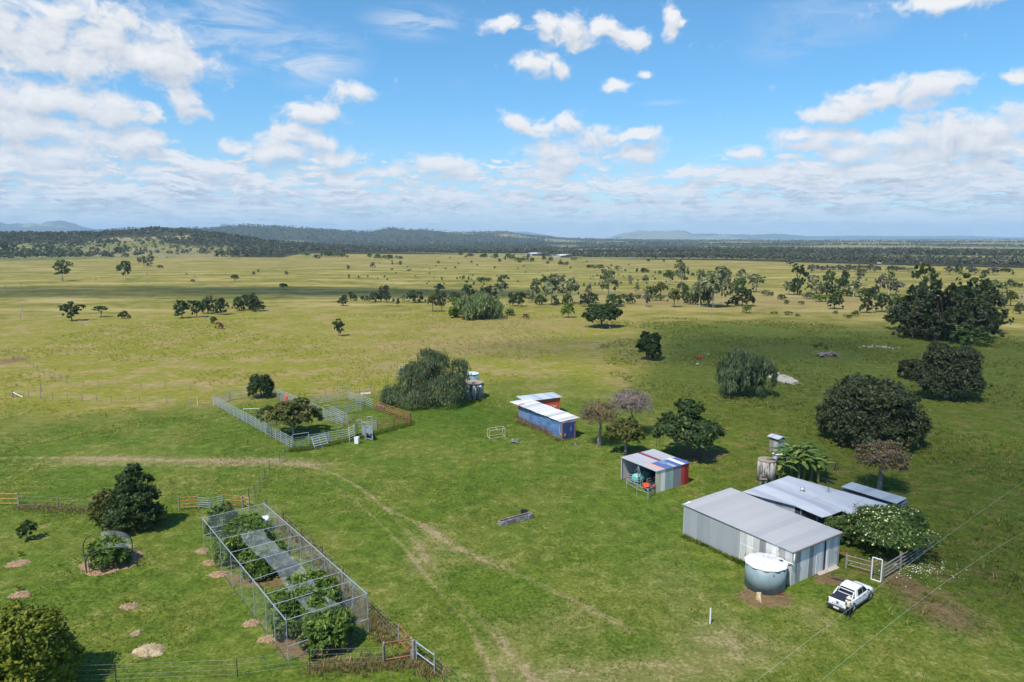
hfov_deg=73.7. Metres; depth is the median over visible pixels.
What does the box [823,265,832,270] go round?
grey tree
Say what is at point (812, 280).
gum tree
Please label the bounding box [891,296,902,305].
green tree
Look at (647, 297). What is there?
grey tree
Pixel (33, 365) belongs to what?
wire fence
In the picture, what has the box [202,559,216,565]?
mulch mound
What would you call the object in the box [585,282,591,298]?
grey tree
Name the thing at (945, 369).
dark tree
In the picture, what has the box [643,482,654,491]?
quad bike
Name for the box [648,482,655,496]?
pipe rail
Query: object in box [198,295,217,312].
dark tree
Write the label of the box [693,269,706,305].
gum tree
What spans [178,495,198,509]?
rail fence
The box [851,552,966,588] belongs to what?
fallen flowers
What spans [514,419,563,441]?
grass strip
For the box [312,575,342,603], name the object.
mango tree
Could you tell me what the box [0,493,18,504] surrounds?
rail fence
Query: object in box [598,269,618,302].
gum tree
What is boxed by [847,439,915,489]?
orange tree
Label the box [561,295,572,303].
green tree
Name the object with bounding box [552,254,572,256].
farm shed
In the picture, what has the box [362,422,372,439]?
cattle crush
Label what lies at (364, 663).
fence line grass
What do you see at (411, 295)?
dark tree
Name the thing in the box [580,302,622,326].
spreading tree
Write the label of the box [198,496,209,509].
pipe gate
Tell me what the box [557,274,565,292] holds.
gum tree
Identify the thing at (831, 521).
hedge bush
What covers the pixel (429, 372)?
weeping tree
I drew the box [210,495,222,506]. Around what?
pipe gate
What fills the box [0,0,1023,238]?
sky
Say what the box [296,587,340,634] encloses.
mango tree
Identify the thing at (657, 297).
green bush
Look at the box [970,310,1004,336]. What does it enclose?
dark tree
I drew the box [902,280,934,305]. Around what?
dark tree
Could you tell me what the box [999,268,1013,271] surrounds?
dark tree
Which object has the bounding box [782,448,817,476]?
banana plant
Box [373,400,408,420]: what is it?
rusty fence
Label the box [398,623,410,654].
rail fence
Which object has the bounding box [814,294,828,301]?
green bush
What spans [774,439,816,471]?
banana plant
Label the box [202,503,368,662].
net frame
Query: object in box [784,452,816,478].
banana plant
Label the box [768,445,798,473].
banana plant
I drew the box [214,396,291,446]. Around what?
cattle panel fence
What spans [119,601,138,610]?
mulch mound
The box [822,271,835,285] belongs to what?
gum tree
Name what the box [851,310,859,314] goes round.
bush
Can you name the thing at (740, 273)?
gum tree
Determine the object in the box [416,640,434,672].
steel gate
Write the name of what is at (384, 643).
rail fence
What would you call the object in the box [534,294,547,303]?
dark tree
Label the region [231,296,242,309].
dark tree
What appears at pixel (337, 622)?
mango tree
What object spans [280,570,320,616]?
mango tree
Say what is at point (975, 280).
gum tree
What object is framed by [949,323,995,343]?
green bush
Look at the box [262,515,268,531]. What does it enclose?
white tank
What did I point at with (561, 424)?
blue container
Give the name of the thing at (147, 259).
gum tree
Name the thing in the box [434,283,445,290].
gum tree
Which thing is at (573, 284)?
gum tree
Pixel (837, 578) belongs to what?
log
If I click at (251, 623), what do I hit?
mulch mound
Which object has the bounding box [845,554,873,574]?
timber fence
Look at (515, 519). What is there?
concrete trough
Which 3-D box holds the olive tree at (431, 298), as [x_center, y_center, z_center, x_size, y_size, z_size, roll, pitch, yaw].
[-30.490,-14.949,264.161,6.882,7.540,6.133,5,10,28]
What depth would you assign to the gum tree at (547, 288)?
288.65 m
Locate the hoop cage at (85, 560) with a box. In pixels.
[82,531,137,572]
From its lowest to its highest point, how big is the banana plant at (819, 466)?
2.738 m
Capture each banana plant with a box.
[766,458,797,478]
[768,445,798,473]
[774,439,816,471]
[776,442,800,469]
[778,448,809,476]
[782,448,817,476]
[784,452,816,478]
[792,449,827,479]
[794,450,829,479]
[795,440,824,468]
[796,445,828,473]
[808,460,834,481]
[815,457,831,477]
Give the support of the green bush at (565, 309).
on the ground at (664, 561)
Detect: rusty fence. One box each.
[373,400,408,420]
[376,413,410,430]
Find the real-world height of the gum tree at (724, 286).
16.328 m
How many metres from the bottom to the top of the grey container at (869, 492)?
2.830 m
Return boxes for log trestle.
[825,462,838,472]
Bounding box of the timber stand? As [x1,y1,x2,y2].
[759,475,767,484]
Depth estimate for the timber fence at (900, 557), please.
58.34 m
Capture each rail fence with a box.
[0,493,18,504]
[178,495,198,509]
[222,494,242,507]
[242,495,249,508]
[382,637,412,661]
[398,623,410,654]
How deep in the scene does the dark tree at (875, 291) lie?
338.51 m
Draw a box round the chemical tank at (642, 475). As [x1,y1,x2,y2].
[631,472,645,484]
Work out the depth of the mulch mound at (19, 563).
59.29 m
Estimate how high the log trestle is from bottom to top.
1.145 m
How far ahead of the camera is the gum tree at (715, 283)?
275.72 m
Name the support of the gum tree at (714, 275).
on the ground at (664, 561)
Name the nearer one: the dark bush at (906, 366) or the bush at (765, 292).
the dark bush at (906, 366)
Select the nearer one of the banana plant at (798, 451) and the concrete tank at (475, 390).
the banana plant at (798, 451)
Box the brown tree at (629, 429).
[603,416,645,453]
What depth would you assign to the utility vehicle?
52.29 m
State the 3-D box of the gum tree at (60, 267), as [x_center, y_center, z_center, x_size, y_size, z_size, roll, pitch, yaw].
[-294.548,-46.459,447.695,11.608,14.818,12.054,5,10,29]
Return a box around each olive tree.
[424,293,440,311]
[653,281,668,295]
[666,288,682,306]
[1004,290,1022,305]
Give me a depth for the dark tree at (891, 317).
211.43 m
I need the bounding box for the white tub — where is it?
[354,436,359,443]
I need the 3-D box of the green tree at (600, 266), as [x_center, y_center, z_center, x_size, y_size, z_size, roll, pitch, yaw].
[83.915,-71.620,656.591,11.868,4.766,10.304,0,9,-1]
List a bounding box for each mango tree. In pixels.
[83,532,133,569]
[202,502,238,535]
[207,511,275,563]
[241,554,270,581]
[244,540,291,579]
[264,587,307,640]
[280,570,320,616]
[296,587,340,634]
[296,601,355,658]
[309,567,327,580]
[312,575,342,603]
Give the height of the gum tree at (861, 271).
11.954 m
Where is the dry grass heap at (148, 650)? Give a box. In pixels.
[130,642,166,657]
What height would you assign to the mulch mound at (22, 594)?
0.383 m
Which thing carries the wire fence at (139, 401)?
on the ground at (664, 561)
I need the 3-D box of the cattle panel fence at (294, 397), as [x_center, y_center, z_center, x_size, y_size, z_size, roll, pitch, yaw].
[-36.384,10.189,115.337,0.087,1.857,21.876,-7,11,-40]
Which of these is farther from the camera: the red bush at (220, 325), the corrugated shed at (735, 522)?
the red bush at (220, 325)
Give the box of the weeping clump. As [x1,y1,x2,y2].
[455,291,504,319]
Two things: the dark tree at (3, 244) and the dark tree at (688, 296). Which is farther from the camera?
the dark tree at (3, 244)
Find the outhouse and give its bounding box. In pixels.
[768,433,786,451]
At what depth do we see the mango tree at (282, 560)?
57.02 m
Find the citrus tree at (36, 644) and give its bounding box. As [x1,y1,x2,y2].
[0,593,85,681]
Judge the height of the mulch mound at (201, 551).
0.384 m
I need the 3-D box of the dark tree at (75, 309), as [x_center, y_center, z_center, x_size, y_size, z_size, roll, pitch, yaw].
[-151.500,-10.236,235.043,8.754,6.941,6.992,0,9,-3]
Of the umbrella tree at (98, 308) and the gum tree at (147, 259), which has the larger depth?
the gum tree at (147, 259)
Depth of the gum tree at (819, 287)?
336.90 m
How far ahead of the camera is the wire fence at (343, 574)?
55.91 m
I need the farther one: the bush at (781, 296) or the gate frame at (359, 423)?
the bush at (781, 296)
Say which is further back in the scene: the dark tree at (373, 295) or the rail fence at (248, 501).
the dark tree at (373, 295)
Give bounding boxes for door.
[563,422,574,438]
[769,439,772,450]
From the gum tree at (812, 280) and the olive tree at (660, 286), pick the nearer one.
the olive tree at (660, 286)
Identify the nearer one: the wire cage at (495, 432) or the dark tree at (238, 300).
the wire cage at (495, 432)
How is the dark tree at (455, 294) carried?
on the ground at (664, 561)
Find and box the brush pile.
[812,350,839,357]
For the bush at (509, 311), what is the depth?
250.13 m
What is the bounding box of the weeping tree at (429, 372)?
[378,347,472,411]
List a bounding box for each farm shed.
[524,252,554,255]
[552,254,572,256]
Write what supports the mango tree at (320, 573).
on the ground at (664, 561)
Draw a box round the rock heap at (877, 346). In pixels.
[855,345,900,348]
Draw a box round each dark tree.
[0,241,19,250]
[57,301,85,320]
[113,247,124,252]
[187,300,203,316]
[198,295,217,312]
[214,250,228,256]
[229,249,239,256]
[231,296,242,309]
[239,292,258,309]
[247,297,265,310]
[332,318,344,335]
[337,297,348,305]
[369,291,381,301]
[378,285,388,293]
[382,292,390,301]
[406,290,423,302]
[436,290,446,301]
[447,292,460,301]
[480,285,497,298]
[506,292,518,305]
[515,292,526,306]
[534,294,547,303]
[552,298,559,304]
[579,293,589,304]
[589,293,598,302]
[625,293,635,302]
[676,282,684,289]
[684,293,695,303]
[726,285,755,305]
[790,278,805,294]
[813,370,932,448]
[822,282,836,295]
[827,292,844,308]
[834,278,842,291]
[839,289,855,295]
[857,287,875,295]
[858,292,876,312]
[871,285,878,294]
[873,293,893,311]
[883,300,917,324]
[891,313,932,337]
[895,283,950,336]
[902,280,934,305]
[907,274,973,339]
[910,342,992,398]
[914,309,959,340]
[938,314,981,340]
[946,278,995,327]
[954,265,963,272]
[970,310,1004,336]
[972,285,1013,324]
[990,308,1007,329]
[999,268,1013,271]
[1006,279,1014,286]
[1013,302,1023,313]
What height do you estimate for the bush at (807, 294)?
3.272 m
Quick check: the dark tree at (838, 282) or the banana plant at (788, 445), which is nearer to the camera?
the banana plant at (788, 445)
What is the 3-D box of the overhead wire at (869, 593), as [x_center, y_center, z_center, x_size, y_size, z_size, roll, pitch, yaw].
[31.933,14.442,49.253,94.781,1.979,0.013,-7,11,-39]
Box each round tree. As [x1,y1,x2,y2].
[279,283,287,289]
[635,331,661,359]
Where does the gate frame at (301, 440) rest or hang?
on the ground at (664, 561)
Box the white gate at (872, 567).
[871,557,882,581]
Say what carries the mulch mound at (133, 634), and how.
on the ground at (664, 561)
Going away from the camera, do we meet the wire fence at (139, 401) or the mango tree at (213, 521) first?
the mango tree at (213, 521)
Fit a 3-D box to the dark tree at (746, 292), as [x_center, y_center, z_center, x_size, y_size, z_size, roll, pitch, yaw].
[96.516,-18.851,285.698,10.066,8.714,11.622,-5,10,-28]
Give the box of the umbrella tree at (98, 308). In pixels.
[91,306,107,316]
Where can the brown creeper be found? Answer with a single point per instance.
(411, 373)
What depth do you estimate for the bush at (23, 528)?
63.70 m
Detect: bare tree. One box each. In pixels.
[577,397,621,445]
[605,387,655,417]
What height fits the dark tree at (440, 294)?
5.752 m
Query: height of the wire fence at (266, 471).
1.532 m
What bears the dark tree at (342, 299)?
on the ground at (664, 561)
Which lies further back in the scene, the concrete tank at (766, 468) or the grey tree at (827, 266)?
the grey tree at (827, 266)
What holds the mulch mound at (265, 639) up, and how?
on the ground at (664, 561)
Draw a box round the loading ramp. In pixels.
[348,417,354,440]
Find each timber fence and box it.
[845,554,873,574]
[880,532,935,580]
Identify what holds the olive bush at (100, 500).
on the ground at (664, 561)
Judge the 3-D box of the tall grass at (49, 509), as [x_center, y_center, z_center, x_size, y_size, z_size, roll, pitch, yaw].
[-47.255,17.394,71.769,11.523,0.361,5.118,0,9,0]
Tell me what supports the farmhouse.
on the ground at (664, 561)
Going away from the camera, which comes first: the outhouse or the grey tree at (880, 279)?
the outhouse
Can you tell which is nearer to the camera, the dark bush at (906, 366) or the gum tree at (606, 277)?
the dark bush at (906, 366)
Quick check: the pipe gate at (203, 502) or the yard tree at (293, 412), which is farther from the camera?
the yard tree at (293, 412)
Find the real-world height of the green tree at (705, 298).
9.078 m
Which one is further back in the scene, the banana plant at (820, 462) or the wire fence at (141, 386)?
the wire fence at (141, 386)
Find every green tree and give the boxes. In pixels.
[320,250,331,256]
[329,252,338,256]
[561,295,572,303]
[593,264,603,268]
[604,294,624,304]
[642,285,659,295]
[652,397,727,456]
[682,282,689,301]
[693,286,701,303]
[698,290,711,304]
[730,277,746,295]
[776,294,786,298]
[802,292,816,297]
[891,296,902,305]
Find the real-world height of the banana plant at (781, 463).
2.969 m
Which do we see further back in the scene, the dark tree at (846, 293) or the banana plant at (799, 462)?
the dark tree at (846, 293)
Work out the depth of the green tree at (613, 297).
281.77 m
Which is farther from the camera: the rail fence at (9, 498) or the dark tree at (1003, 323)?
the dark tree at (1003, 323)
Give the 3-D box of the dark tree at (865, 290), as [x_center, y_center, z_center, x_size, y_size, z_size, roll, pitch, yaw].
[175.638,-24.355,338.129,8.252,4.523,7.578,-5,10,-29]
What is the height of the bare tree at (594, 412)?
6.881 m
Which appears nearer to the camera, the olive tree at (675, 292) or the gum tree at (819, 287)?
the olive tree at (675, 292)
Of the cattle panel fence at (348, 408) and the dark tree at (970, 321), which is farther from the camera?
the dark tree at (970, 321)
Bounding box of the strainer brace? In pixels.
[402,639,414,659]
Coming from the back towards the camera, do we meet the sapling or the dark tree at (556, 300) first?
the dark tree at (556, 300)
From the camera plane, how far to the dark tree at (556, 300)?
289.18 m
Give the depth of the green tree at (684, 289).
297.28 m
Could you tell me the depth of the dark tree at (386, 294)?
302.35 m
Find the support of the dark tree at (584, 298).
on the ground at (664, 561)
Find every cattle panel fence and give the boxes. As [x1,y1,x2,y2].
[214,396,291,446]
[272,387,325,418]
[309,428,347,443]
[313,393,339,404]
[326,411,342,426]
[331,406,347,423]
[332,402,360,414]
[349,392,373,406]
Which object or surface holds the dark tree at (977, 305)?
on the ground at (664, 561)
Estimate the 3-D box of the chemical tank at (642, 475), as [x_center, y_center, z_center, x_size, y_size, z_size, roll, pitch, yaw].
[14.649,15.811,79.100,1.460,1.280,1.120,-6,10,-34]
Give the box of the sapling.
[210,316,217,322]
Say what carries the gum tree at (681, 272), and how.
on the ground at (664, 561)
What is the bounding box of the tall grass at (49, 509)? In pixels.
[7,497,88,517]
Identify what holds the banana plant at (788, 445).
on the ground at (664, 561)
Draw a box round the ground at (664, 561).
[0,221,1023,681]
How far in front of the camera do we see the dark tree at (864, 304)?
258.27 m
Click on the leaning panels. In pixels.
(320, 442)
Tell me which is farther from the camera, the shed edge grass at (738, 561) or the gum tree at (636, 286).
the gum tree at (636, 286)
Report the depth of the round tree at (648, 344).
157.66 m
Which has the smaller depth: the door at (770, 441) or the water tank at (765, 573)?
the water tank at (765, 573)
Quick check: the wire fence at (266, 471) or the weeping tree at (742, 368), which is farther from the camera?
the weeping tree at (742, 368)
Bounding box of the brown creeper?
[405,358,419,388]
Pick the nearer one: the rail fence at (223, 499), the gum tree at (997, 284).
the rail fence at (223, 499)
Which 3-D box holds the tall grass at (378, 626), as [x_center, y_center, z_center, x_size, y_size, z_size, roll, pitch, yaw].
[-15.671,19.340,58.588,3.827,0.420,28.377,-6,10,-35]
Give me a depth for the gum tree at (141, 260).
695.92 m
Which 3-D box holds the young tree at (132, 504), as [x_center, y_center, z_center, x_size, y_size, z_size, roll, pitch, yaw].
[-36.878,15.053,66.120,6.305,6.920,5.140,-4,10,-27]
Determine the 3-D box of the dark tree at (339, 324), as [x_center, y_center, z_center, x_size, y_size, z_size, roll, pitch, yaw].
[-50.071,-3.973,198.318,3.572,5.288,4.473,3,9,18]
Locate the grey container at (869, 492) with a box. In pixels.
[841,482,908,525]
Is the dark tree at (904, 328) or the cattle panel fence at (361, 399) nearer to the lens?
the cattle panel fence at (361, 399)
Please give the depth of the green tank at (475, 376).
129.64 m
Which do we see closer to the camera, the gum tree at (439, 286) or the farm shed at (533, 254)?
the gum tree at (439, 286)
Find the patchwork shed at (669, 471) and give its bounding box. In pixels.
[621,449,689,492]
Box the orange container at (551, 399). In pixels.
[516,392,561,409]
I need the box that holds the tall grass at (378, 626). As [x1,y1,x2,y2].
[269,512,406,649]
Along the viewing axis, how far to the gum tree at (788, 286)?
344.56 m
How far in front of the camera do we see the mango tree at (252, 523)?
59.05 m
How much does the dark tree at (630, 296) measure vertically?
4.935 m
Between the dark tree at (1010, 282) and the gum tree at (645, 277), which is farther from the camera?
the dark tree at (1010, 282)
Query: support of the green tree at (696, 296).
on the ground at (664, 561)
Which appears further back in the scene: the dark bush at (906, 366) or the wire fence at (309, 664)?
the dark bush at (906, 366)
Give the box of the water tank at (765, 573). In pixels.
[744,552,787,595]
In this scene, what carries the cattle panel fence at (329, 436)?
on the ground at (664, 561)
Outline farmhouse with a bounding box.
[743,476,887,539]
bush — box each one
[15,519,36,539]
[86,488,125,522]
[117,310,130,317]
[214,322,223,328]
[246,373,274,396]
[504,308,514,315]
[560,303,574,317]
[650,295,664,299]
[742,304,751,312]
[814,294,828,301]
[824,515,854,545]
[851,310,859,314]
[897,356,920,378]
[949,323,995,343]
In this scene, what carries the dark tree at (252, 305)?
on the ground at (664, 561)
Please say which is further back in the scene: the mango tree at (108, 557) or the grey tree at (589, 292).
the grey tree at (589, 292)
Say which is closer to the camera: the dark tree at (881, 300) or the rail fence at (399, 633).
the rail fence at (399, 633)
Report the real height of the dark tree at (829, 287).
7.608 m
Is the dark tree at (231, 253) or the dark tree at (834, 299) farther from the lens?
the dark tree at (231, 253)
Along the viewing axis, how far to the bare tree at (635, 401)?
96.77 m
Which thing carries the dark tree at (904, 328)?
on the ground at (664, 561)
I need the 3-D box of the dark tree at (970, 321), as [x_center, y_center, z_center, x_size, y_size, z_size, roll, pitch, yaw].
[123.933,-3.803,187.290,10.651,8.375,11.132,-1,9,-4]
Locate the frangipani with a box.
[835,503,943,552]
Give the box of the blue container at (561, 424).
[511,398,579,439]
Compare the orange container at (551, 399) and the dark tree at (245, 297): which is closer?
the orange container at (551, 399)
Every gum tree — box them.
[52,259,73,280]
[116,261,130,279]
[137,256,145,264]
[145,254,153,266]
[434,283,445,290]
[461,284,472,295]
[494,275,509,295]
[524,289,530,302]
[530,278,541,294]
[540,275,549,286]
[542,273,562,304]
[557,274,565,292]
[564,277,579,302]
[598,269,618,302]
[633,282,639,290]
[642,275,648,286]
[663,270,673,284]
[674,258,688,291]
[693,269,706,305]
[696,266,730,307]
[705,265,725,294]
[720,268,735,303]
[735,268,748,278]
[747,273,766,291]
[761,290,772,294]
[782,281,795,292]
[791,263,808,294]
[806,275,821,292]
[810,283,826,293]
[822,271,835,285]
[845,279,862,296]
[854,267,867,282]
[881,269,897,294]
[884,305,897,312]
[911,262,938,285]
[962,273,991,291]
[980,279,1008,297]
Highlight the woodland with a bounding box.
[0,223,1023,265]
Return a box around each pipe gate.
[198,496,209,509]
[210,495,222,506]
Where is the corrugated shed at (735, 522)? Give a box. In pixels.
[682,488,843,585]
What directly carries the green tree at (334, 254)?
on the ground at (664, 561)
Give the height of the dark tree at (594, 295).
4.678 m
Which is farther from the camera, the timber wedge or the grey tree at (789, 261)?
the grey tree at (789, 261)
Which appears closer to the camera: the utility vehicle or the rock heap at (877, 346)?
the utility vehicle
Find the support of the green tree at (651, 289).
on the ground at (664, 561)
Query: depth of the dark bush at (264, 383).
120.60 m
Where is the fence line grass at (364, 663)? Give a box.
[297,644,451,681]
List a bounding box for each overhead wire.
[755,485,1018,681]
[821,532,1023,680]
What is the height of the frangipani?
3.939 m
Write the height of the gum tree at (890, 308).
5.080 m
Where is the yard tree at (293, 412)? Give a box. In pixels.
[255,397,323,434]
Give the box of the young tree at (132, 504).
[95,462,168,530]
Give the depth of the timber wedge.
53.46 m
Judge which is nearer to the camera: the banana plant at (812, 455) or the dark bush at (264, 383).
the banana plant at (812, 455)
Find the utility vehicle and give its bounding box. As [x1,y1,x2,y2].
[826,580,873,612]
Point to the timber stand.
(761, 480)
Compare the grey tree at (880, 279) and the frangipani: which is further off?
the grey tree at (880, 279)
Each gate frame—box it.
[229,386,255,398]
[243,408,259,419]
[292,432,308,445]
[339,386,348,398]
[356,419,361,432]
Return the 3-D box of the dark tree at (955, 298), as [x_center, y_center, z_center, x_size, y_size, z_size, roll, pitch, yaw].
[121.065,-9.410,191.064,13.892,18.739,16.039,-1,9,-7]
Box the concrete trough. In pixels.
[499,512,533,526]
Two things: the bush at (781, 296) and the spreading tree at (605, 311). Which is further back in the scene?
the bush at (781, 296)
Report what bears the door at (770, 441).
in the outhouse
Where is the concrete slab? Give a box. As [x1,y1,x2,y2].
[817,565,838,575]
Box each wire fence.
[5,349,66,381]
[18,496,89,508]
[19,391,190,404]
[68,378,213,390]
[75,646,384,681]
[249,440,289,502]
[266,499,397,625]
[435,657,468,680]
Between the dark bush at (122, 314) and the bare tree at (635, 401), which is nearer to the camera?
the bare tree at (635, 401)
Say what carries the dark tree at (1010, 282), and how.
on the ground at (664, 561)
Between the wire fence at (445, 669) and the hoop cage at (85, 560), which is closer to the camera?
the wire fence at (445, 669)
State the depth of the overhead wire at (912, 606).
38.34 m
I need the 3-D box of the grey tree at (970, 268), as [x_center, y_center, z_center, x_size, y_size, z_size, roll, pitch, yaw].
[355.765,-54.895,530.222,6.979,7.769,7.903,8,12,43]
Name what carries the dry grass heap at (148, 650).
on the ground at (664, 561)
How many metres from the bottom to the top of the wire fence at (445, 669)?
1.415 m
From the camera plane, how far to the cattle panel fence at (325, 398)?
117.43 m
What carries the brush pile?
on the ground at (664, 561)
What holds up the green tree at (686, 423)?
on the ground at (664, 561)
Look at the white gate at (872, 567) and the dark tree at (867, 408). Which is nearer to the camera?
the white gate at (872, 567)
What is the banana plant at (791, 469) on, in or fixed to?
on the ground at (664, 561)
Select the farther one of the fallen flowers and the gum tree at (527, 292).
the gum tree at (527, 292)
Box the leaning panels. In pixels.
[311,434,327,447]
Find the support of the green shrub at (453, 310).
on the ground at (664, 561)
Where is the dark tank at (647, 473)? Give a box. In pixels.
[642,469,651,481]
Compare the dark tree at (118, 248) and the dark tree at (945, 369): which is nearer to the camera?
the dark tree at (945, 369)
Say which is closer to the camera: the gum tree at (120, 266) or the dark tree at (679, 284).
the dark tree at (679, 284)
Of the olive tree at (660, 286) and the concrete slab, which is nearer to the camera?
the concrete slab
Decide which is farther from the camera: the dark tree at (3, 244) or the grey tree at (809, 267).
the dark tree at (3, 244)
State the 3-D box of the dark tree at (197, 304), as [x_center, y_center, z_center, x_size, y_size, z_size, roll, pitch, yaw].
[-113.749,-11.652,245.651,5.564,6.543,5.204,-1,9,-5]
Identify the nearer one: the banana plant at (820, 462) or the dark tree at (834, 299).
the banana plant at (820, 462)
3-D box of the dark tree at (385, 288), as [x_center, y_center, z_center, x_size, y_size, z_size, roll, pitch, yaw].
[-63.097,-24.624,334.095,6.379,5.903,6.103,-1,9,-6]
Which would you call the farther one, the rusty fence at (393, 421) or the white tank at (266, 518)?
the rusty fence at (393, 421)
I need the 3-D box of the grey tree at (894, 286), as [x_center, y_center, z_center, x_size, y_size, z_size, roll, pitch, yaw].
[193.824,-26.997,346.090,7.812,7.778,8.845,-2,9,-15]
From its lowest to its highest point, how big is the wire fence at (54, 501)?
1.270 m
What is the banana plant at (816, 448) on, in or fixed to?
on the ground at (664, 561)
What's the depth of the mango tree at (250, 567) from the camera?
56.38 m
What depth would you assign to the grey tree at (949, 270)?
540.22 m
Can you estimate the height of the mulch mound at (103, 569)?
0.226 m
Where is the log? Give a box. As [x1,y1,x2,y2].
[831,576,843,580]
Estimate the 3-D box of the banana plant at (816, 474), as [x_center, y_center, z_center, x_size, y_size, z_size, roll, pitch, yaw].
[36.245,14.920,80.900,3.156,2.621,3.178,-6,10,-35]
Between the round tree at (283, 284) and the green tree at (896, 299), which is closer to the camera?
the green tree at (896, 299)
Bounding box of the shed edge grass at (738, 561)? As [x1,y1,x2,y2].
[681,533,744,566]
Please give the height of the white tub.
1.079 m
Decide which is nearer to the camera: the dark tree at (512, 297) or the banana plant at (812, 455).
the banana plant at (812, 455)
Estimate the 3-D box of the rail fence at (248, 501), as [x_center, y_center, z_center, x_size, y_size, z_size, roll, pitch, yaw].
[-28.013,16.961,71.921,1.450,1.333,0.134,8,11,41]
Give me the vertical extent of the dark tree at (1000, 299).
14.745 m
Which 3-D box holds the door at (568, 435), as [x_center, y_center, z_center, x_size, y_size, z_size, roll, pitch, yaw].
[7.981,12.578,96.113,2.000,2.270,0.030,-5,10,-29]
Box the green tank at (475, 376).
[461,371,478,379]
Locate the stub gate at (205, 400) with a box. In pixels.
[197,397,213,404]
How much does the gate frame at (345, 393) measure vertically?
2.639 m
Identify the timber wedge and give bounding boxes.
[756,592,761,601]
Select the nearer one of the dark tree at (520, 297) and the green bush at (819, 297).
the dark tree at (520, 297)
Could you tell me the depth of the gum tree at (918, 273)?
281.12 m
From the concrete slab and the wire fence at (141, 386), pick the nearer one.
the concrete slab
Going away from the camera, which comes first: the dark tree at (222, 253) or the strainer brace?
the strainer brace
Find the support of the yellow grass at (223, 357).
on the ground at (664, 561)
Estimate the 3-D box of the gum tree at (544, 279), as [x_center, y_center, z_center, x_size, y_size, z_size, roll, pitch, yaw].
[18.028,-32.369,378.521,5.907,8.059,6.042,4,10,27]
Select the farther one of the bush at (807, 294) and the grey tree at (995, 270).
the grey tree at (995, 270)
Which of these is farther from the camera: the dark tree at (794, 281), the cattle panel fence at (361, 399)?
the dark tree at (794, 281)
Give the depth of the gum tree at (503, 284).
332.24 m
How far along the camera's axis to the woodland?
1293.29 m
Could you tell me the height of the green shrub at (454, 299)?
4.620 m
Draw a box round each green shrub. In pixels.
[448,305,459,317]
[452,297,459,304]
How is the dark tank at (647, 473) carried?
on the patchwork shed at (669, 471)
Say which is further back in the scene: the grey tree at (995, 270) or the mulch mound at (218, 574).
the grey tree at (995, 270)
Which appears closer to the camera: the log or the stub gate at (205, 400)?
the log
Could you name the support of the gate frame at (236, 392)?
on the ground at (664, 561)
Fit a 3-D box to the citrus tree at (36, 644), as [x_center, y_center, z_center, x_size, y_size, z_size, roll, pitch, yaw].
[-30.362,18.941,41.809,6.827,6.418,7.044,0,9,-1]
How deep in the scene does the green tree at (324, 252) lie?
1076.14 m
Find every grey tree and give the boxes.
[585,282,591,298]
[642,293,650,303]
[784,260,793,265]
[807,264,814,272]
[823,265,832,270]
[875,273,885,293]
[887,280,905,294]
[943,266,954,273]
[965,265,974,272]
[988,267,998,274]
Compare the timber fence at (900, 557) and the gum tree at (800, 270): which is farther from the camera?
the gum tree at (800, 270)
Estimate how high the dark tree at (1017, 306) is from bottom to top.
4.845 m
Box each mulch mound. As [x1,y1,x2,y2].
[4,560,31,567]
[7,590,31,599]
[74,550,149,575]
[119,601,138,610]
[128,629,143,636]
[194,548,208,553]
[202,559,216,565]
[207,570,230,577]
[240,619,261,626]
[257,634,276,642]
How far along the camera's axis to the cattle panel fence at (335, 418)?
104.16 m
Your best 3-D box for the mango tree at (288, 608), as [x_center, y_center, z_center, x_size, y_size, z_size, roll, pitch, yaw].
[-15.875,19.331,49.084,3.561,3.373,3.773,-8,11,-42]
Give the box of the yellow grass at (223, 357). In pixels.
[0,312,586,438]
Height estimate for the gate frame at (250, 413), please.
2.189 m
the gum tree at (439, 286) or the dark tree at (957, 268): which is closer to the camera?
the gum tree at (439, 286)
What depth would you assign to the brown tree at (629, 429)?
88.50 m
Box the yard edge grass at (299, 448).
[284,421,415,452]
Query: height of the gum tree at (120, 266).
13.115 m
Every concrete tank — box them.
[460,379,482,399]
[757,456,776,482]
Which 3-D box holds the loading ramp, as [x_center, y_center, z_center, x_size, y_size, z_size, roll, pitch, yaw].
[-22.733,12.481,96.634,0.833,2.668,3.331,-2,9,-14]
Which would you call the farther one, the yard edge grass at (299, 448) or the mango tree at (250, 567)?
the yard edge grass at (299, 448)
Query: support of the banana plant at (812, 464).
on the ground at (664, 561)
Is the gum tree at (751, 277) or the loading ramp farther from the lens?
the gum tree at (751, 277)
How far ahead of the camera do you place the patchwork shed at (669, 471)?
78.41 m
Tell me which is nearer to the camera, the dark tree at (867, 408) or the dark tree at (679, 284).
the dark tree at (867, 408)
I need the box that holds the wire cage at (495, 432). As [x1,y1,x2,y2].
[487,426,504,438]
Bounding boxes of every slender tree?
[173,299,189,317]
[212,298,228,314]
[840,269,849,287]
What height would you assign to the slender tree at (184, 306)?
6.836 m
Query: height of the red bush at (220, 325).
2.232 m
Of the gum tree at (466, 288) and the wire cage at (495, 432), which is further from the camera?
the gum tree at (466, 288)
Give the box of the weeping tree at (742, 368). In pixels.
[714,348,778,395]
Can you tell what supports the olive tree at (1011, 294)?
on the ground at (664, 561)

